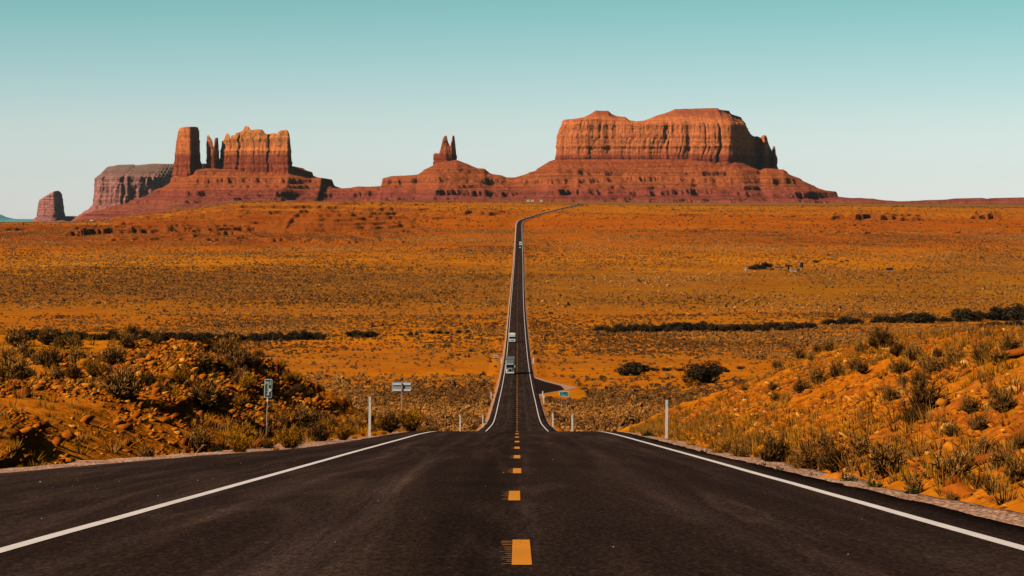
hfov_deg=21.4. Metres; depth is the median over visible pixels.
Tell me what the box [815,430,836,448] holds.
sagebrush
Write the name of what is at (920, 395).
dark bush
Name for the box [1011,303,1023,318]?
desert tree
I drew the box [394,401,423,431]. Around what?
rabbitbrush
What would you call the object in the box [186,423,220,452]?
sagebrush
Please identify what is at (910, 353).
sagebrush
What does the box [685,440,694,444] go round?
grass clump
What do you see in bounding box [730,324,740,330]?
desert tree
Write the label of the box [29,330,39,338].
desert tree
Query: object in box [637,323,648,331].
desert tree
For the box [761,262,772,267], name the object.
desert tree
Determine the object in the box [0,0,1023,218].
sky
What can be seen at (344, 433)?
rabbitbrush
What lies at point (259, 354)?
dark bush
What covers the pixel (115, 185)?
mesa
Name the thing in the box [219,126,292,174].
castle butte
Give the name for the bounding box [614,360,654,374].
desert shrub
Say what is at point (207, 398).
sagebrush
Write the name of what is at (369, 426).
delineator post
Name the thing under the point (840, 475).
boulder
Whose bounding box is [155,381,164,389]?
sagebrush
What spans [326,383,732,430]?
scrub brush
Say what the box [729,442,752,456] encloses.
sagebrush
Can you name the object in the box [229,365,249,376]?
dark bush
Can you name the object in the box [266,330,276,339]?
desert tree
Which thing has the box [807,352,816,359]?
sagebrush
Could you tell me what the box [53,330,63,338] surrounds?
desert tree
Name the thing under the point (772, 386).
sagebrush
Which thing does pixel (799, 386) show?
sagebrush
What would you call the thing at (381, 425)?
rabbitbrush
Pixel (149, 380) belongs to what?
dark bush
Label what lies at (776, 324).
desert tree
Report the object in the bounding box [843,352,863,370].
sagebrush
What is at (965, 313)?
desert tree
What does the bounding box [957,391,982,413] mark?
sagebrush
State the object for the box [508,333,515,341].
motorhome
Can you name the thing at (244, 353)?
sagebrush
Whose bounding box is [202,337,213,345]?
dark bush
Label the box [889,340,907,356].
dark bush
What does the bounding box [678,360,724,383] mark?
juniper
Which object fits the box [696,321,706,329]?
desert tree
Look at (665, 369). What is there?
desert shrub
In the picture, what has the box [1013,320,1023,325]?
desert tree
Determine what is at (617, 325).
desert tree
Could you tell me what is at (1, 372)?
rabbitbrush
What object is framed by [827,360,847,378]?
sagebrush
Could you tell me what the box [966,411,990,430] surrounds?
sagebrush
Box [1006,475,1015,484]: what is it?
grass clump
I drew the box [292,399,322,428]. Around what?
sagebrush
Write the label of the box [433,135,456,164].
twin spire butte
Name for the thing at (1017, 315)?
desert tree
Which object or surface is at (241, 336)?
desert tree
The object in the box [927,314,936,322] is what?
desert tree
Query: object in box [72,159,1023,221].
terrain slope
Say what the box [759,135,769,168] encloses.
rock fin
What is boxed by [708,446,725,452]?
grass clump
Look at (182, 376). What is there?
rabbitbrush
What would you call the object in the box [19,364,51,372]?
boulder
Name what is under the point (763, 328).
desert tree
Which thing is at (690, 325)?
desert tree
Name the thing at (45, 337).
sagebrush
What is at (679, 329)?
desert tree
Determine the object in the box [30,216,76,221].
terrain slope
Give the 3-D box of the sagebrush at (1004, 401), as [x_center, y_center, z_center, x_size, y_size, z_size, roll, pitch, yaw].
[6.982,1.585,38.678,0.479,0.410,0.468,-1,2,-31]
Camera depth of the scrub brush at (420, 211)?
3874.69 m
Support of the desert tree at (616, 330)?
on the ground at (292, 217)
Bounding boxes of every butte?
[37,191,64,220]
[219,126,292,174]
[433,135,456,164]
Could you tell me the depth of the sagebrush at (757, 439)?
60.66 m
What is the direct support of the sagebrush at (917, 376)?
on the ground at (292, 217)
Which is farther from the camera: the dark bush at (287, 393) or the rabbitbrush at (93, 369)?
the dark bush at (287, 393)
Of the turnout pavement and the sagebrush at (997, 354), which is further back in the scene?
the turnout pavement
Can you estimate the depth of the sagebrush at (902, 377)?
61.10 m
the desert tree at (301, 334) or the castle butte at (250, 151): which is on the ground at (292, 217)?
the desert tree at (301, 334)
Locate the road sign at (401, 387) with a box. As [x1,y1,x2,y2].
[392,382,411,429]
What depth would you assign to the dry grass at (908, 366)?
62.79 m
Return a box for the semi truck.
[505,356,514,373]
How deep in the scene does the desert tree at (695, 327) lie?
1195.05 m
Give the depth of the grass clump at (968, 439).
37.39 m
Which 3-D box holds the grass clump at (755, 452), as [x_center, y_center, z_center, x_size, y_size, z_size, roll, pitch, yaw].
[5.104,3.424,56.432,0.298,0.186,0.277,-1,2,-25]
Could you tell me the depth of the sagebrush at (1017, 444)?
34.40 m
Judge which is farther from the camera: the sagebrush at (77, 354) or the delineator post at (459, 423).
the delineator post at (459, 423)
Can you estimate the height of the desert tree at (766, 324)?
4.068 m
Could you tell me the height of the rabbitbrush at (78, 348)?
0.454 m
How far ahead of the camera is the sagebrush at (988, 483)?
30.06 m
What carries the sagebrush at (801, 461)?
on the ground at (292, 217)
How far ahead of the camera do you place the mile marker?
75.07 m
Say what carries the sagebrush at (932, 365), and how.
on the ground at (292, 217)
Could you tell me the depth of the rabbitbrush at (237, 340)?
117.84 m
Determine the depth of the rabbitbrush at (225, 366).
97.89 m
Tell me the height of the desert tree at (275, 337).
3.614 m
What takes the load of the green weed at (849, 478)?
on the ground at (292, 217)
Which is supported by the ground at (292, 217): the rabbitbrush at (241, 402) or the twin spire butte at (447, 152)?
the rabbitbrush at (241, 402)
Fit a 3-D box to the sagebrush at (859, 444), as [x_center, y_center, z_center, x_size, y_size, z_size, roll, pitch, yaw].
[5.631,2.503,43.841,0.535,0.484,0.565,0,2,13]
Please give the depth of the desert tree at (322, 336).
1107.60 m
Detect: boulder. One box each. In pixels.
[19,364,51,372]
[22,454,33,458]
[819,472,843,478]
[937,482,974,498]
[971,448,1013,465]
[1002,347,1023,358]
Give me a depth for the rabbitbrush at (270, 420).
78.42 m
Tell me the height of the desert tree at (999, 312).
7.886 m
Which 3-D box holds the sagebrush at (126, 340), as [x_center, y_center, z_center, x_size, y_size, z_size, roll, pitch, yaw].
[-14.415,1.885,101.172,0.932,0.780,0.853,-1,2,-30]
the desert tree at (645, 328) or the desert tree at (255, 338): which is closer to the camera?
the desert tree at (255, 338)
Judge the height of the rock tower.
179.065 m
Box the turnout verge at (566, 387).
[535,377,576,396]
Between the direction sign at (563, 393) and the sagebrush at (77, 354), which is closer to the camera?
the sagebrush at (77, 354)
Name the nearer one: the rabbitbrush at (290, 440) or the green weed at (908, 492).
the green weed at (908, 492)
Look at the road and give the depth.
24.81 m
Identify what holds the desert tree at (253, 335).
on the ground at (292, 217)
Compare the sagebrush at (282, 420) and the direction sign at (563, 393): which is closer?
the sagebrush at (282, 420)
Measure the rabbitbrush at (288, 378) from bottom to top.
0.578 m
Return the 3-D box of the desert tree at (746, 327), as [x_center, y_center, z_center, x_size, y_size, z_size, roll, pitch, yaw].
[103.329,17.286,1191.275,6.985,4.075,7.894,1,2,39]
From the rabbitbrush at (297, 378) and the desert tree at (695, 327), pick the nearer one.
the rabbitbrush at (297, 378)
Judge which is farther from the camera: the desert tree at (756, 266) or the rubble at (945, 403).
the desert tree at (756, 266)
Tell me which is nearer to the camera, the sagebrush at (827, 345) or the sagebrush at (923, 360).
the sagebrush at (923, 360)
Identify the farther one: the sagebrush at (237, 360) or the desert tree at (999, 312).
the desert tree at (999, 312)
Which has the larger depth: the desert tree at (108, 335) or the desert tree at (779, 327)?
the desert tree at (779, 327)
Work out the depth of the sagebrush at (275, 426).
78.37 m
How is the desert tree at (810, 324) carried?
on the ground at (292, 217)
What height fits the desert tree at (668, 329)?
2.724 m
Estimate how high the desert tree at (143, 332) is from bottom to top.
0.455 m
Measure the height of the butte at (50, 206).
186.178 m
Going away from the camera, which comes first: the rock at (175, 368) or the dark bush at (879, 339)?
the rock at (175, 368)
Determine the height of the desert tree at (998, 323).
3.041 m
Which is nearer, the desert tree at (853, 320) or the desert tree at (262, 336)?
the desert tree at (262, 336)
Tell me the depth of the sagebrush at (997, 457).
32.12 m
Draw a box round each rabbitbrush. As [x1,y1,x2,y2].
[0,358,11,378]
[69,345,80,352]
[81,355,104,377]
[170,366,190,383]
[221,361,233,371]
[224,421,256,441]
[227,430,250,451]
[228,334,242,345]
[231,391,251,408]
[238,372,257,389]
[261,413,272,423]
[271,422,302,447]
[274,357,288,370]
[283,370,294,382]
[290,370,302,385]
[322,419,332,429]
[334,423,354,439]
[377,418,387,430]
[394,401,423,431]
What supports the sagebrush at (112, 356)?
on the ground at (292, 217)
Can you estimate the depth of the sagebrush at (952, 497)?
30.08 m
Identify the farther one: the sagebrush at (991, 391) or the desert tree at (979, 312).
the desert tree at (979, 312)
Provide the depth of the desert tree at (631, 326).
1201.30 m
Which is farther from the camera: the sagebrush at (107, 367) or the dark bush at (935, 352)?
the sagebrush at (107, 367)
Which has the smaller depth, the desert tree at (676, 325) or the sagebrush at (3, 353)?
the sagebrush at (3, 353)
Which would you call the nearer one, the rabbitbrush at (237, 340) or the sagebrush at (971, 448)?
the sagebrush at (971, 448)
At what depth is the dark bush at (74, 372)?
73.34 m
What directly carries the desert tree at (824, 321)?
on the ground at (292, 217)
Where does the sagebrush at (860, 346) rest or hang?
on the ground at (292, 217)
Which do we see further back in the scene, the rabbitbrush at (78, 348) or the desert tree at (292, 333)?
the desert tree at (292, 333)
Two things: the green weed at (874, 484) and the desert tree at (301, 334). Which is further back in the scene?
the desert tree at (301, 334)
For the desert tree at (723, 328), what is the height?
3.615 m
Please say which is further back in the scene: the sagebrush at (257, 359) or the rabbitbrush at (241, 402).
the sagebrush at (257, 359)
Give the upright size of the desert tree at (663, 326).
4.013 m
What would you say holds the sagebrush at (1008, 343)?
on the ground at (292, 217)
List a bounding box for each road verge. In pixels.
[0,204,576,472]
[523,204,1023,526]
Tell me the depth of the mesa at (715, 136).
7991.38 m
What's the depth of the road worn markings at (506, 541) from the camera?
19.03 m
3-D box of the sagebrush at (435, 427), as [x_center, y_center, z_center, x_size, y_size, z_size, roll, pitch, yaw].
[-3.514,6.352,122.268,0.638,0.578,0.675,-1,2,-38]
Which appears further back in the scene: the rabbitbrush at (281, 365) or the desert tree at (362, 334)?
the desert tree at (362, 334)
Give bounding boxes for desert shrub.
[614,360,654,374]
[660,367,672,370]
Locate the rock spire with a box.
[206,135,219,168]
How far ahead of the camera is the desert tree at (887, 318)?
1286.03 m
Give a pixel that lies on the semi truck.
(509, 364)
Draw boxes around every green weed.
[210,445,222,451]
[641,428,653,435]
[840,473,857,481]
[867,478,886,487]
[904,487,917,493]
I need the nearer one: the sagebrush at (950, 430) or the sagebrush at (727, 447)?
the sagebrush at (950, 430)
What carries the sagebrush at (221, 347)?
on the ground at (292, 217)
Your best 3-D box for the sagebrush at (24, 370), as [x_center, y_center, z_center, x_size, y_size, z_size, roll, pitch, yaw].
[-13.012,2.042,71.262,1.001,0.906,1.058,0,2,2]
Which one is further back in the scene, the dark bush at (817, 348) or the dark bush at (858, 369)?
the dark bush at (817, 348)
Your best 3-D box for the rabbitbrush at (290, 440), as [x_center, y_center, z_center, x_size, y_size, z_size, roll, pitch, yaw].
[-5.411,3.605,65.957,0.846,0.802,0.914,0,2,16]
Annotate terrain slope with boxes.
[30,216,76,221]
[45,205,107,221]
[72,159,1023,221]
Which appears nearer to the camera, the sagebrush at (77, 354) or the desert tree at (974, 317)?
the sagebrush at (77, 354)
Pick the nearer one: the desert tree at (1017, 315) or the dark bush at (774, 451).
the dark bush at (774, 451)
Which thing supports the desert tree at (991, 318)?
on the ground at (292, 217)
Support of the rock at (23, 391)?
on the ground at (292, 217)
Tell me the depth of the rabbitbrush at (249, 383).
88.98 m
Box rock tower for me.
[172,127,201,177]
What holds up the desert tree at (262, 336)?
on the ground at (292, 217)
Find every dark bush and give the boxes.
[35,343,62,367]
[64,363,83,379]
[125,321,140,334]
[140,371,157,386]
[147,333,161,343]
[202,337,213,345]
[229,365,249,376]
[252,349,265,358]
[261,438,274,447]
[282,388,292,397]
[292,383,305,392]
[304,388,315,395]
[304,420,331,440]
[377,410,404,432]
[754,428,795,461]
[812,344,821,351]
[814,433,855,472]
[854,360,869,372]
[867,322,898,349]
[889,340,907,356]
[897,399,925,424]
[906,376,949,411]
[931,348,943,357]
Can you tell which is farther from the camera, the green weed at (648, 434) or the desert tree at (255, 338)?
the desert tree at (255, 338)
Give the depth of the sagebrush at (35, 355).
81.51 m
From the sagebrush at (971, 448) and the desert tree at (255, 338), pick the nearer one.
the sagebrush at (971, 448)
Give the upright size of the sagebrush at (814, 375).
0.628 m
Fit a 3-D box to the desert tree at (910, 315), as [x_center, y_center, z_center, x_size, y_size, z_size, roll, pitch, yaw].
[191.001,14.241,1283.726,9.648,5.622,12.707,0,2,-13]
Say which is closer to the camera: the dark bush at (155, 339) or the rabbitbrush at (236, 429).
the rabbitbrush at (236, 429)
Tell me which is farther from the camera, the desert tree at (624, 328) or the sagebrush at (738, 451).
the desert tree at (624, 328)
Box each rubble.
[0,332,371,465]
[639,327,1023,508]
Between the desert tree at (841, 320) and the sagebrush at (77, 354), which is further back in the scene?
the desert tree at (841, 320)
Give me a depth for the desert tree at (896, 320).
1286.39 m
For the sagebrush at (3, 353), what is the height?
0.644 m
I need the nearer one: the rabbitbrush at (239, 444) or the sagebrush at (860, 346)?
the rabbitbrush at (239, 444)
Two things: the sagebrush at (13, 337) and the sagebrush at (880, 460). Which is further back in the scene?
the sagebrush at (13, 337)
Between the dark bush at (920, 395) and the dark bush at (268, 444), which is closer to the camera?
the dark bush at (920, 395)
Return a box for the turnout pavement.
[534,378,563,393]
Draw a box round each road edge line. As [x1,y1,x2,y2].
[0,208,560,552]
[522,207,1023,549]
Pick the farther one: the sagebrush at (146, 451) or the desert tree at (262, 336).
the desert tree at (262, 336)
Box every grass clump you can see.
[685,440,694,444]
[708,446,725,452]
[753,449,760,456]
[964,437,973,443]
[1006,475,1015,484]
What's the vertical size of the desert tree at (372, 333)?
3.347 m
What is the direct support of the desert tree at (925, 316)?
on the ground at (292, 217)
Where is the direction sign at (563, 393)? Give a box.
[559,391,568,411]
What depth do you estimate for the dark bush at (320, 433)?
79.86 m
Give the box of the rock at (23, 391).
[19,388,30,397]
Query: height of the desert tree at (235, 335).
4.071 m
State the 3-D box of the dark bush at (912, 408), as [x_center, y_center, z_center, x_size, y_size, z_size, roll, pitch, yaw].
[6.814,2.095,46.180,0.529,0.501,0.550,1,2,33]
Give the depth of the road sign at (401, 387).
200.31 m
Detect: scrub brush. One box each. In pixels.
[0,201,1023,230]
[0,217,1023,314]
[0,311,1023,388]
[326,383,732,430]
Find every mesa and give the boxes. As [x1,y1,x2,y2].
[92,163,205,206]
[555,108,777,168]
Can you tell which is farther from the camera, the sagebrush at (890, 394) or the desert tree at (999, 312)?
the desert tree at (999, 312)
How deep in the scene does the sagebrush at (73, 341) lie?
101.09 m
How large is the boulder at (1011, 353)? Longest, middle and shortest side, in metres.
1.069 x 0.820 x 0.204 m
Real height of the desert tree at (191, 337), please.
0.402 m
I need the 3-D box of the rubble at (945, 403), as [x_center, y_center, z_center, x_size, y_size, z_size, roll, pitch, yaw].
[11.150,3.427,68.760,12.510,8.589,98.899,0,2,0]
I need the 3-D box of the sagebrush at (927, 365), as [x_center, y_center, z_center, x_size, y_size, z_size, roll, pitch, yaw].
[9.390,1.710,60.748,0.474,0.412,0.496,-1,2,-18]
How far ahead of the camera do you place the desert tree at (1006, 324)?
1246.87 m
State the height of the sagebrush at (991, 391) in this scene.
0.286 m
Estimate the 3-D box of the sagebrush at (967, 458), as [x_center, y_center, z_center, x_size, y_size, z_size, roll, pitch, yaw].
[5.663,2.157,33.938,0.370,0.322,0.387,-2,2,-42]
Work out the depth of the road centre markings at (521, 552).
19.08 m
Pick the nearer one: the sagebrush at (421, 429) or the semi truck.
the sagebrush at (421, 429)
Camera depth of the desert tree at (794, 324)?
1217.23 m
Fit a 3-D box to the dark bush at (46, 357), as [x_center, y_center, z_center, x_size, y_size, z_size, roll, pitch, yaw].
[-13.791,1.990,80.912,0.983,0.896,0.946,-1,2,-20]
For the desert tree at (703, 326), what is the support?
on the ground at (292, 217)
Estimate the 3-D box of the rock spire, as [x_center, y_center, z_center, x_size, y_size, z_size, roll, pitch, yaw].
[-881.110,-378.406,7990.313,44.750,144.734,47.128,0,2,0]
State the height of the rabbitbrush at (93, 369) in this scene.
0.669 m
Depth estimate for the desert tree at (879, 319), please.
1289.55 m
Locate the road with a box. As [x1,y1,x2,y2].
[0,204,1023,575]
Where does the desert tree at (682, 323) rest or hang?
on the ground at (292, 217)
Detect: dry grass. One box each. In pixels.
[0,323,1023,496]
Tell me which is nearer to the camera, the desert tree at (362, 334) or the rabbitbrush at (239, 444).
the rabbitbrush at (239, 444)
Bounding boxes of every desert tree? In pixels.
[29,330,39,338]
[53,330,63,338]
[74,331,87,337]
[81,334,93,338]
[95,334,106,340]
[104,332,115,339]
[109,329,118,334]
[111,334,121,339]
[140,329,150,338]
[153,332,166,339]
[184,333,199,340]
[195,332,208,340]
[228,332,239,338]
[238,334,245,339]
[247,333,258,339]
[251,336,261,340]
[257,334,266,339]
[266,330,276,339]
[269,332,284,339]
[280,334,293,339]
[287,330,297,338]
[294,329,311,339]
[309,333,319,339]
[317,333,326,339]
[344,331,353,336]
[354,331,369,336]
[366,330,379,336]
[607,328,619,332]
[613,324,622,328]
[618,326,630,331]
[627,324,639,330]
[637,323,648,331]
[640,326,649,331]
[648,324,658,331]
[660,323,675,329]
[662,327,672,331]
[672,321,684,328]
[673,326,683,331]
[678,321,688,330]
[680,321,694,330]
[691,323,700,330]
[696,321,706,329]
[700,323,709,330]
[707,323,717,330]
[716,325,731,331]
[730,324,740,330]
[740,323,754,331]
[747,264,766,269]
[750,323,761,330]
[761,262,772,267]
[761,324,769,330]
[763,322,775,329]
[767,322,779,329]
[776,324,785,330]
[782,324,793,329]
[783,321,798,328]
[802,322,815,328]
[820,319,837,324]
[836,316,850,324]
[846,317,861,323]
[872,315,885,322]
[882,315,895,322]
[892,317,901,322]
[894,312,907,322]
[906,312,921,322]
[912,311,932,322]
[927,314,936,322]
[939,316,952,322]
[950,307,973,321]
[970,314,983,320]
[973,310,991,320]
[985,313,1003,319]
[987,305,1016,320]
[991,321,1002,325]
[1002,307,1022,319]
[1003,321,1013,325]
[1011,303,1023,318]
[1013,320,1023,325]
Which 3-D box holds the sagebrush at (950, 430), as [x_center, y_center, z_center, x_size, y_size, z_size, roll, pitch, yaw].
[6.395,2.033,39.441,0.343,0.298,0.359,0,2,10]
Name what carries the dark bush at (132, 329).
on the ground at (292, 217)
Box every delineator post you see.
[368,397,370,436]
[459,415,460,430]
[571,414,572,430]
[665,400,667,438]
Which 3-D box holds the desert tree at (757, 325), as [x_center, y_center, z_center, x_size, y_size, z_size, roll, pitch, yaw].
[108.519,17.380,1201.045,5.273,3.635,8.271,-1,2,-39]
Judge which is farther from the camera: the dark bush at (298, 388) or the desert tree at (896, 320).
the desert tree at (896, 320)
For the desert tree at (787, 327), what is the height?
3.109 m
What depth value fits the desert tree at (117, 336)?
104.50 m
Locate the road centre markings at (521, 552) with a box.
[508,261,531,564]
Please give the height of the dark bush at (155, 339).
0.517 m
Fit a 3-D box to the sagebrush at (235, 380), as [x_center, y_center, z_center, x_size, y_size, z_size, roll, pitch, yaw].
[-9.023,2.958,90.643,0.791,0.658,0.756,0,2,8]
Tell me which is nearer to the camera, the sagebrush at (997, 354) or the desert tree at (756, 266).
the sagebrush at (997, 354)
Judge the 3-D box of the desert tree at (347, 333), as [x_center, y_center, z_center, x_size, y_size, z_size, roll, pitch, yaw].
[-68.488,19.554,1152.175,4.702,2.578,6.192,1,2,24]
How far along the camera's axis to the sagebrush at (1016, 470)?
30.01 m
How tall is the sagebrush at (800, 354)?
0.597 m
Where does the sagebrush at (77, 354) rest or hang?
on the ground at (292, 217)
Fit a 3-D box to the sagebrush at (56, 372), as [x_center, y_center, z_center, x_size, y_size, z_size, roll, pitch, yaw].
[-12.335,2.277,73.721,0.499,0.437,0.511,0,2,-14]
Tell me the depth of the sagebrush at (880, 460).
37.95 m
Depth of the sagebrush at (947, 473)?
32.53 m
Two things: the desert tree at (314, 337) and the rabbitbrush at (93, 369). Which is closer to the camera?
the rabbitbrush at (93, 369)
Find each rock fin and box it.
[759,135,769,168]
[771,146,776,168]
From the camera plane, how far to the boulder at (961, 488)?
31.02 m
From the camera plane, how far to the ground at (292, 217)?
1775.91 m
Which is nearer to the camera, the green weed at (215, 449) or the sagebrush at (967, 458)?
the sagebrush at (967, 458)
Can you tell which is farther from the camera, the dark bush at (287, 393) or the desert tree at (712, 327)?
the desert tree at (712, 327)
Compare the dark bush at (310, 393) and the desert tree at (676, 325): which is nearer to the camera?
the dark bush at (310, 393)
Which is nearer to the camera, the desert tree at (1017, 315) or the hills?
the desert tree at (1017, 315)
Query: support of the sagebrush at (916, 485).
on the ground at (292, 217)
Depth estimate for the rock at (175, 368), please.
77.19 m
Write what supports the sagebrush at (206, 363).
on the ground at (292, 217)
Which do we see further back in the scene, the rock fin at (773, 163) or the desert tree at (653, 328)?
the rock fin at (773, 163)
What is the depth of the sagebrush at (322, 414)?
100.22 m
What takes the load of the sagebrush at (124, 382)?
on the ground at (292, 217)
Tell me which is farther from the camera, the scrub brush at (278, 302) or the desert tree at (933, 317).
the scrub brush at (278, 302)
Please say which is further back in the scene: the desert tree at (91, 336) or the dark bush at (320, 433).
the desert tree at (91, 336)
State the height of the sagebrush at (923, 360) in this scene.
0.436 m
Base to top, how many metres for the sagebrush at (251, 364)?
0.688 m
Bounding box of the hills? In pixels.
[0,214,33,221]
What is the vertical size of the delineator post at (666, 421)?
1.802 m
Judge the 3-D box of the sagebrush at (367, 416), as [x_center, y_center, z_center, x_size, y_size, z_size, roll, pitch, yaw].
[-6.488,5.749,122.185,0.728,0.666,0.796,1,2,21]
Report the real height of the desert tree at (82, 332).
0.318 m
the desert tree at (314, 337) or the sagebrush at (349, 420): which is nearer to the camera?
the sagebrush at (349, 420)
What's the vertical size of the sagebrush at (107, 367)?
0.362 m
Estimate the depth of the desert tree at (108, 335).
104.55 m
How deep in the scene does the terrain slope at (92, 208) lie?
10951.18 m
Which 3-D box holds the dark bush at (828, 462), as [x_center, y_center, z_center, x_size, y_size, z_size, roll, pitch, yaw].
[5.137,2.625,42.962,0.665,0.630,0.691,-1,2,-22]
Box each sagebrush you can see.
[0,347,18,362]
[0,353,36,380]
[3,324,31,346]
[17,338,36,357]
[29,349,40,361]
[36,327,55,344]
[50,365,65,378]
[51,335,68,348]
[64,333,84,347]
[67,344,90,362]
[94,360,144,398]
[99,338,128,364]
[101,364,112,372]
[117,330,136,347]
[136,442,156,456]
[137,349,150,357]
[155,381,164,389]
[186,375,226,411]
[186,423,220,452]
[195,348,219,370]
[210,336,236,354]
[220,345,248,373]
[227,341,252,361]
[230,417,251,433]
[231,368,250,384]
[244,356,254,368]
[254,355,265,365]
[268,420,282,432]
[274,413,288,423]
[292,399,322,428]
[312,408,325,418]
[326,413,341,426]
[341,416,354,426]
[363,409,376,421]
[416,424,426,430]
[426,424,438,430]
[715,439,732,451]
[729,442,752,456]
[743,432,760,446]
[767,380,780,390]
[769,390,780,400]
[771,359,783,367]
[786,438,823,469]
[792,375,814,392]
[793,347,806,358]
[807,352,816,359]
[807,365,829,383]
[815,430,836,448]
[821,338,835,350]
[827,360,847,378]
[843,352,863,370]
[846,430,875,456]
[854,338,869,351]
[863,436,912,477]
[882,385,901,401]
[885,355,907,373]
[896,373,909,383]
[900,341,925,361]
[902,477,926,492]
[909,366,930,385]
[915,351,932,366]
[921,355,936,371]
[927,448,976,485]
[928,354,948,372]
[940,419,959,436]
[942,489,959,500]
[945,345,965,365]
[951,449,976,470]
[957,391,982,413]
[965,442,979,454]
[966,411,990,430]
[971,343,992,360]
[974,431,997,453]
[982,475,1000,492]
[986,383,1003,397]
[986,443,1021,468]
[987,385,1021,412]
[989,346,1008,362]
[998,332,1023,351]
[1002,455,1023,481]
[1010,433,1023,449]
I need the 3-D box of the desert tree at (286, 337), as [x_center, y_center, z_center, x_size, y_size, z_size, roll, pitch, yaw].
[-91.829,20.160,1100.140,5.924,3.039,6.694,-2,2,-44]
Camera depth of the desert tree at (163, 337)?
106.51 m
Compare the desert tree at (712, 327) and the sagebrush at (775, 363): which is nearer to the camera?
the sagebrush at (775, 363)
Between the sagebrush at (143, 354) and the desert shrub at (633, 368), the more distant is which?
the desert shrub at (633, 368)
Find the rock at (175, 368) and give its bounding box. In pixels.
[168,363,180,374]
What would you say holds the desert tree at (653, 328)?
on the ground at (292, 217)
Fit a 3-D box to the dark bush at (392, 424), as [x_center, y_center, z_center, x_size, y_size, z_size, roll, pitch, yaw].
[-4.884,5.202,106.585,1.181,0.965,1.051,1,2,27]
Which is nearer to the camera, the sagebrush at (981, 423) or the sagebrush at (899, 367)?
the sagebrush at (981, 423)
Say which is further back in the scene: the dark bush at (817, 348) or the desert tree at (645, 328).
the desert tree at (645, 328)
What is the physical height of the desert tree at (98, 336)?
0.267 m
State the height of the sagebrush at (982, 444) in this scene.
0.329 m
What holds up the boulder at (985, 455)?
on the ground at (292, 217)
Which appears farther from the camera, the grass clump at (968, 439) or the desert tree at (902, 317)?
the desert tree at (902, 317)
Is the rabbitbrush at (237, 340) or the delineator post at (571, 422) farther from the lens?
the delineator post at (571, 422)
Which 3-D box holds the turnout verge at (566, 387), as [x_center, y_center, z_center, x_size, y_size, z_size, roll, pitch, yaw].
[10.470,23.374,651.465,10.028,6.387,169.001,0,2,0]
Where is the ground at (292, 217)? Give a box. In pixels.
[0,201,1023,512]
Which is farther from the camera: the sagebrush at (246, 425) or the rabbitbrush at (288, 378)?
the rabbitbrush at (288, 378)
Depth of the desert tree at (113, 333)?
106.85 m
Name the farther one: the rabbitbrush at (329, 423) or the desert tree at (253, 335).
the desert tree at (253, 335)
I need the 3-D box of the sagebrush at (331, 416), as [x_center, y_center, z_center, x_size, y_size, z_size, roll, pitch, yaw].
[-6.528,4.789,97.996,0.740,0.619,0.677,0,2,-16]
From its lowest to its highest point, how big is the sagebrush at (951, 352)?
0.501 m
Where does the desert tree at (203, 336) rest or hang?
on the ground at (292, 217)
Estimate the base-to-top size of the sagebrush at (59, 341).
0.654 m
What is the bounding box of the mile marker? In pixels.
[264,379,271,437]
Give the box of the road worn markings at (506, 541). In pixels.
[499,455,513,563]
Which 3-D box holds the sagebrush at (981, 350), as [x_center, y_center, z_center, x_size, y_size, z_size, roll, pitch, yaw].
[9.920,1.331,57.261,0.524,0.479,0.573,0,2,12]
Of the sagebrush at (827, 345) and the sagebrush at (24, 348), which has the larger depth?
the sagebrush at (827, 345)
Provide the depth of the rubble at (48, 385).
74.31 m

